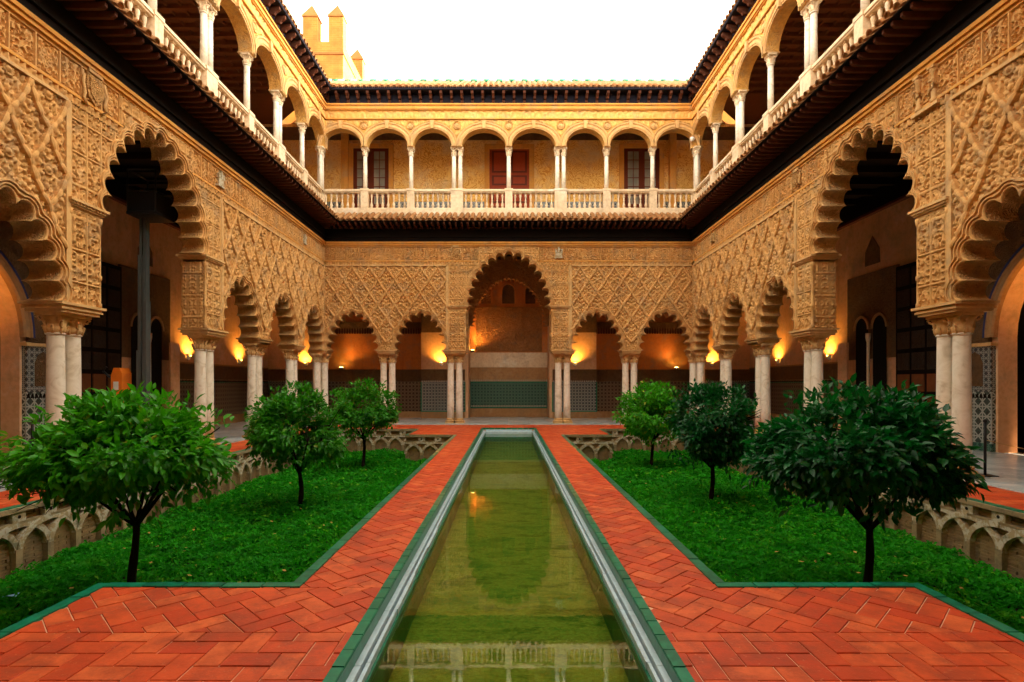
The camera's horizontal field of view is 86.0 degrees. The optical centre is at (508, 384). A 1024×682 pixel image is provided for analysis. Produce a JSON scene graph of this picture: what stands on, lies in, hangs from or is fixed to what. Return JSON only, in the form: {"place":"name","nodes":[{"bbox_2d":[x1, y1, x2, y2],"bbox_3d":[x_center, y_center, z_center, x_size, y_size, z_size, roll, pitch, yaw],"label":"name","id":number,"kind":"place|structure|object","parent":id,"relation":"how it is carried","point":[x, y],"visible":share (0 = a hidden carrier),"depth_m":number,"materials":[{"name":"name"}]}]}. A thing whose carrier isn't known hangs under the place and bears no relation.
{"place":"outdoors","nodes":[
{"label":"outdoors","id":0,"kind":"place"},
{"bbox_2d":[0,425,307,491],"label":"gallery floor","id":1,"kind":"structure","parent":0,"point":[234,433],"depth_m":17.70,"materials":[{"name":"stone"}]},
{"bbox_2d":[21,419,33,445],"bbox_3d":[-9.669,1.098,9.332,3.108,0.980,0.297,0,0,-9],"label":"barrier post","id":2,"kind":"object","parent":1,"relation":"on","point":[32,429],"visible":0.32,"depth_m":9.53,"materials":[{"name":"black paint"}]},
{"bbox_2d":[102,168,175,444],"bbox_3d":[-8.995,-1.746,13.300,1.391,6.663,0.800,0,0,0],"label":"mast lift","id":3,"kind":"object","parent":1,"relation":"on","point":[145,207],"visible":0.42,"depth_m":13.22,"materials":[{"name":"grey metal"}]},
{"bbox_2d":[0,426,334,508],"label":"edge pavement","id":4,"kind":"structure","parent":0,"point":[5,501],"depth_m":7.89,"materials":[{"name":"brick"}]},
{"bbox_2d":[14,456,404,607],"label":"bed soil","id":5,"kind":"structure","parent":0,"point":[203,558],"depth_m":7.67,"materials":[{"name":"brown soil"}]},
{"bbox_2d":[0,381,240,581],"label":"orange tree","id":6,"kind":"object","parent":5,"relation":"on","point":[66,460],"visible":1,"depth_m":5.73,"materials":[{"name":"green plant"}]},
{"bbox_2d":[0,447,426,629],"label":"ground cover","id":7,"kind":"object","parent":5,"relation":"on","point":[365,494],"visible":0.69,"depth_m":8.53,"materials":[{"name":"green plant"}]},
{"bbox_2d":[7,481,345,588],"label":"fallen leaves","id":8,"kind":"object","parent":7,"relation":"on","point":[186,547],"visible":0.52,"depth_m":7.27,"materials":[{"name":"green plant"}]},
{"bbox_2d":[243,379,353,507],"bbox_3d":[-4.139,1.226,10.858,2.038,2.664,2.277,0,0,-29],"label":"orange tree","id":9,"kind":"object","parent":5,"relation":"on","point":[269,433],"visible":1,"depth_m":10.58,"materials":[{"name":"green plant"}]},
{"bbox_2d":[331,377,401,467],"bbox_3d":[-4.166,1.161,15.906,2.070,2.790,2.164,0,0,0],"label":"orange tree","id":10,"kind":"object","parent":5,"relation":"on","point":[376,417],"visible":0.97,"depth_m":15.71,"materials":[{"name":"green plant"}]},
{"bbox_2d":[0,428,480,681],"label":"garden path","id":11,"kind":"structure","parent":0,"point":[340,582],"depth_m":3.66,"materials":[{"name":"brick"}]},
{"bbox_2d":[338,425,625,428],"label":"cross path","id":12,"kind":"structure","parent":0,"point":[509,426],"depth_m":20.78,"materials":[{"name":"brick"}]},
{"bbox_2d":[222,417,754,424],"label":"gallery floor","id":13,"kind":"structure","parent":0,"point":[506,421],"depth_m":23.39,"materials":[{"name":"stone"}]},
{"bbox_2d":[8,429,981,681],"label":"terrace","id":14,"kind":"structure","parent":0,"point":[650,608],"depth_m":3.69,"materials":[{"name":"red brick"}]},
{"bbox_2d":[0,440,316,580],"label":"retaining wall","id":15,"kind":"structure","parent":14,"relation":"on","point":[29,534],"depth_m":7.88,"materials":[{"name":"stone"}]},
{"bbox_2d":[0,0,339,452],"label":"palace wing","id":16,"kind":"structure","parent":14,"relation":"on","point":[186,98],"depth_m":13.48,"materials":[{"name":"beige stone"}]},
{"bbox_2d":[81,261,121,441],"bbox_3d":[-11.285,-0.910,15.090,0.110,4.980,1.780,0,0,0],"label":"door leaf","id":17,"kind":"structure","parent":16,"relation":"in","point":[101,341],"depth_m":15.29,"materials":[{"name":"brown wood"}]},
{"bbox_2d":[129,313,137,386],"bbox_3d":[-11.315,-0.301,16.790,0.050,3.777,0.780,0,0,0],"label":"window","id":18,"kind":"structure","parent":16,"relation":"in","point":[133,322],"depth_m":16.61,"materials":[{"name":"black glass"}]},
{"bbox_2d":[151,316,164,412],"bbox_3d":[-11.315,-0.301,17.630,0.050,3.777,0.780,0,0,0],"label":"window","id":19,"kind":"structure","parent":16,"relation":"in","point":[157,326],"depth_m":17.66,"materials":[{"name":"glass"}]},
{"bbox_2d":[0,429,455,638],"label":"bed edging","id":20,"kind":"object","parent":14,"relation":"on","point":[308,573],"visible":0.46,"depth_m":4.38,"materials":[{"name":"green tile"}]},
{"bbox_2d":[337,429,415,451],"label":"retaining wall","id":21,"kind":"structure","parent":14,"relation":"on","point":[393,439],"depth_m":19.67,"materials":[{"name":"stone"}]},
{"bbox_2d":[404,435,452,460],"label":"retaining wall","id":22,"kind":"structure","parent":14,"relation":"on","point":[419,447],"depth_m":17.39,"materials":[{"name":"stone"}]},
{"bbox_2d":[322,428,694,681],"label":"reflecting pool","id":23,"kind":"structure","parent":14,"relation":"in","point":[507,570],"depth_m":4.98,"materials":[{"name":"green liquid"}]},
{"bbox_2d":[474,434,543,460],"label":"water","id":24,"kind":"structure","parent":23,"relation":"in","point":[516,447],"depth_m":15.25,"materials":[{"name":"green liquid"}]},
{"bbox_2d":[259,79,758,422],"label":"palace wing","id":25,"kind":"structure","parent":14,"relation":"on","point":[529,241],"depth_m":22.27,"materials":[{"name":"beige stone"}]},
{"bbox_2d":[349,143,393,207],"bbox_3d":[-6.200,-8.840,24.740,2.000,3.960,0.120,0,0,0],"label":"glazed door","id":26,"kind":"structure","parent":25,"relation":"in","point":[380,159],"depth_m":24.73,"materials":[{"name":"red wood"}]},
{"bbox_2d":[480,287,492,303],"bbox_3d":[-1.100,-4.402,26.865,0.660,1.004,0.070,0,0,0],"label":"lattice window","id":27,"kind":"structure","parent":25,"relation":"in","point":[488,298],"depth_m":26.87,"materials":[{"name":"orange paint"}]},
{"bbox_2d":[500,282,515,303],"bbox_3d":[-0.020,-4.435,26.865,0.780,1.070,0.070,0,0,0],"label":"lattice window","id":28,"kind":"structure","parent":25,"relation":"in","point":[508,290],"depth_m":26.87,"materials":[{"name":"brown paint"}]},
{"bbox_2d":[484,144,533,207],"bbox_3d":[0.025,-8.830,24.740,2.240,3.940,0.120,0,0,0],"label":"door","id":29,"kind":"structure","parent":25,"relation":"in","point":[522,156],"depth_m":24.70,"materials":[{"name":"red wood"}]},
{"bbox_2d":[524,286,536,303],"bbox_3d":[1.050,-4.402,26.865,0.660,1.004,0.070,0,0,0],"label":"lattice window","id":30,"kind":"structure","parent":25,"relation":"in","point":[528,297],"depth_m":26.87,"materials":[{"name":"brown paint"}]},
{"bbox_2d":[619,143,663,207],"bbox_3d":[5.980,-8.840,24.740,2.000,3.960,0.120,0,0,0],"label":"glazed door","id":31,"kind":"structure","parent":25,"relation":"in","point":[634,158],"depth_m":24.73,"materials":[{"name":"red wood"}]},
{"bbox_2d":[565,435,612,460],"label":"retaining wall","id":32,"kind":"structure","parent":14,"relation":"on","point":[599,447],"depth_m":17.41,"materials":[{"name":"stone"}]},
{"bbox_2d":[602,429,685,452],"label":"retaining wall","id":33,"kind":"structure","parent":14,"relation":"on","point":[619,441],"depth_m":19.67,"materials":[{"name":"stone"}]},
{"bbox_2d":[561,429,1023,641],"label":"bed edging","id":34,"kind":"object","parent":14,"relation":"on","point":[710,575],"visible":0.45,"depth_m":4.38,"materials":[{"name":"green tile"}]},
{"bbox_2d":[678,0,1023,478],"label":"palace wing","id":35,"kind":"structure","parent":14,"relation":"on","point":[857,207],"depth_m":13.49,"materials":[{"name":"beige stone"}]},
{"bbox_2d":[853,316,869,412],"bbox_3d":[11.315,-0.301,17.630,0.050,3.777,0.780,0,0,0],"label":"window","id":36,"kind":"structure","parent":35,"relation":"in","point":[861,326],"depth_m":17.64,"materials":[{"name":"glass"}]},
{"bbox_2d":[870,313,888,403],"bbox_3d":[11.315,-0.301,16.790,0.050,3.777,0.780,0,0,0],"label":"window","id":37,"kind":"structure","parent":35,"relation":"in","point":[879,322],"depth_m":16.78,"materials":[{"name":"glass"}]},
{"bbox_2d":[896,261,936,408],"bbox_3d":[11.285,-0.910,15.090,0.110,4.980,1.780,0,0,0],"label":"door leaf","id":38,"kind":"structure","parent":35,"relation":"in","point":[916,342],"depth_m":15.32,"materials":[{"name":"brown wood"}]},
{"bbox_2d":[727,457,1023,578],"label":"retaining wall","id":39,"kind":"structure","parent":14,"relation":"on","point":[993,536],"depth_m":7.62,"materials":[{"name":"stone"}]},
{"bbox_2d":[283,0,734,78],"label":"sky","id":40,"kind":"structure","parent":0,"point":[395,39],"materials":[{"name":"white"}]},
{"bbox_2d":[537,428,1023,681],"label":"garden path","id":41,"kind":"structure","parent":0,"point":[649,555],"depth_m":3.65,"materials":[{"name":"brick"}]},
{"bbox_2d":[618,473,1020,628],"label":"bed soil","id":42,"kind":"structure","parent":0,"point":[1016,609],"depth_m":7.50,"materials":[{"name":"brown soil"}]},
{"bbox_2d":[610,378,680,466],"bbox_3d":[4.122,1.193,16.114,2.228,2.729,2.093,0,0,0],"label":"orange tree","id":43,"kind":"object","parent":42,"relation":"on","point":[647,426],"visible":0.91,"depth_m":15.89,"materials":[{"name":"green plant"}]},
{"bbox_2d":[662,378,761,499],"bbox_3d":[4.202,1.209,11.387,1.978,2.697,2.235,0,0,15],"label":"orange tree","id":44,"kind":"object","parent":42,"relation":"on","point":[720,447],"visible":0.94,"depth_m":10.94,"materials":[{"name":"green plant"}]},
{"bbox_2d":[591,448,1023,633],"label":"ground cover","id":45,"kind":"object","parent":42,"relation":"on","point":[683,504],"visible":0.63,"depth_m":8.41,"materials":[{"name":"green plant"}]},
{"bbox_2d":[614,454,1023,617],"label":"fallen leaves","id":46,"kind":"object","parent":45,"relation":"on","point":[828,553],"visible":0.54,"depth_m":7.66,"materials":[{"name":"green plant"}]},
{"bbox_2d":[739,373,992,581],"bbox_3d":[3.822,1.213,6.070,2.263,2.687,2.261,0,0,0],"label":"orange tree","id":47,"kind":"object","parent":42,"relation":"on","point":[858,462],"visible":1,"depth_m":5.63,"materials":[{"name":"green plant"}]},
{"bbox_2d":[715,430,1023,509],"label":"edge pavement","id":48,"kind":"structure","parent":0,"point":[1008,498],"depth_m":7.82,"materials":[{"name":"ceramic"}]},
{"bbox_2d":[752,425,1023,492],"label":"gallery floor","id":49,"kind":"structure","parent":0,"point":[1007,469],"depth_m":10.23,"materials":[{"name":"stone"}]},
{"bbox_2d":[980,419,1023,476],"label":"barrier post","id":50,"kind":"object","parent":49,"relation":"on","point":[985,421],"visible":0.96,"depth_m":9.53,"materials":[{"name":"black metal"}]},
{"label":"ground","id":51,"kind":"structure","parent":0,"visible":0},
{"bbox_2d":[286,5,365,78],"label":"brick tower","id":52,"kind":"structure","parent":51,"relation":"on","point":[336,60],"depth_m":34.00,"materials":[{"name":"yellow brick"}]}
]}

